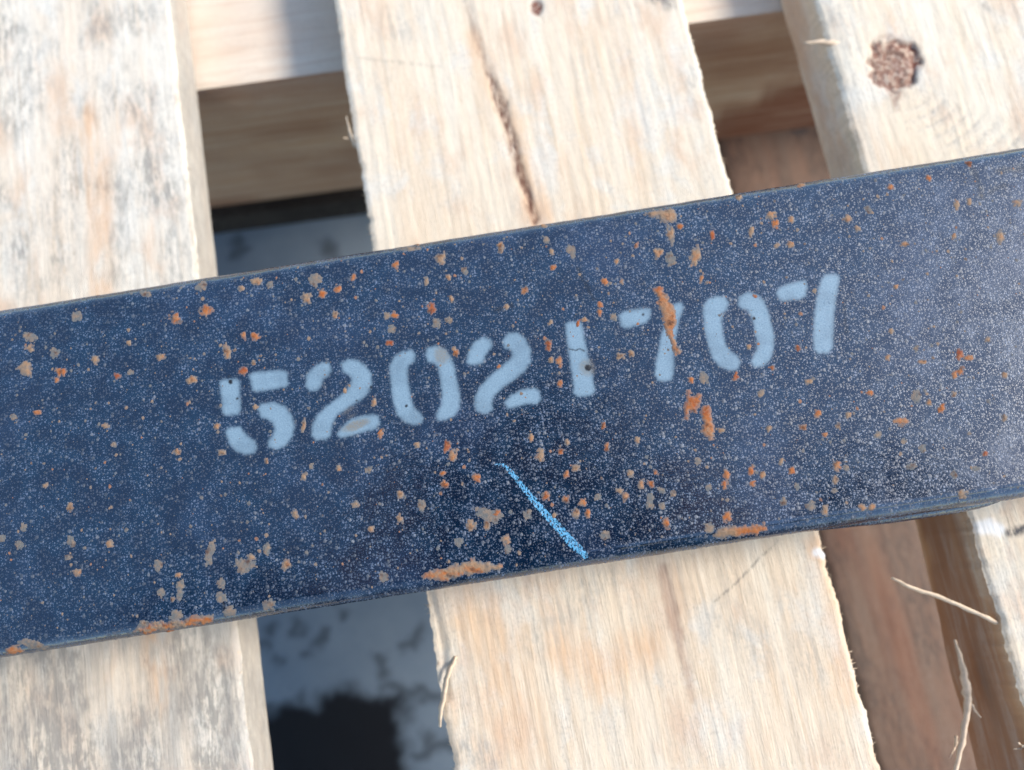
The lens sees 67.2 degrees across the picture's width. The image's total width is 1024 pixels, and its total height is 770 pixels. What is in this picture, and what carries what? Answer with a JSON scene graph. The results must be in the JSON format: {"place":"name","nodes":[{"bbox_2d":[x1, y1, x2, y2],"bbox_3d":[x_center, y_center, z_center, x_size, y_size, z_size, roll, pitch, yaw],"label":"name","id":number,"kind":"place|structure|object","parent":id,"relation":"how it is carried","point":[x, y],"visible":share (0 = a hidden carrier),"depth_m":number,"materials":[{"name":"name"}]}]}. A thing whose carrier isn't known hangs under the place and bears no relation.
{"place":"outdoors","nodes":[
{"label":"outdoors","id":0,"kind":"place"},
{"bbox_2d":[213,214,454,769],"bbox_3d":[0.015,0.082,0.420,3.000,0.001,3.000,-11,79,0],"label":"ground","id":1,"kind":"structure","parent":0,"point":[352,686],"depth_m":0.41,"materials":[{"name":"grey concrete"}]},
{"bbox_2d":[0,0,1023,769],"bbox_3d":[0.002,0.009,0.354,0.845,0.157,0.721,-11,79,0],"label":"pallet","id":2,"kind":"object","parent":1,"relation":"on","point":[150,142],"visible":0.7,"depth_m":0.30,"materials":[{"name":"brown wood"}]},
{"bbox_2d":[0,148,1023,657],"bbox_3d":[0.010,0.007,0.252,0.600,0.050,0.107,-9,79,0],"label":"steel bar","id":3,"kind":"object","parent":2,"relation":"on","point":[710,372],"visible":1,"depth_m":0.23,"materials":[{"name":"blue paint"}]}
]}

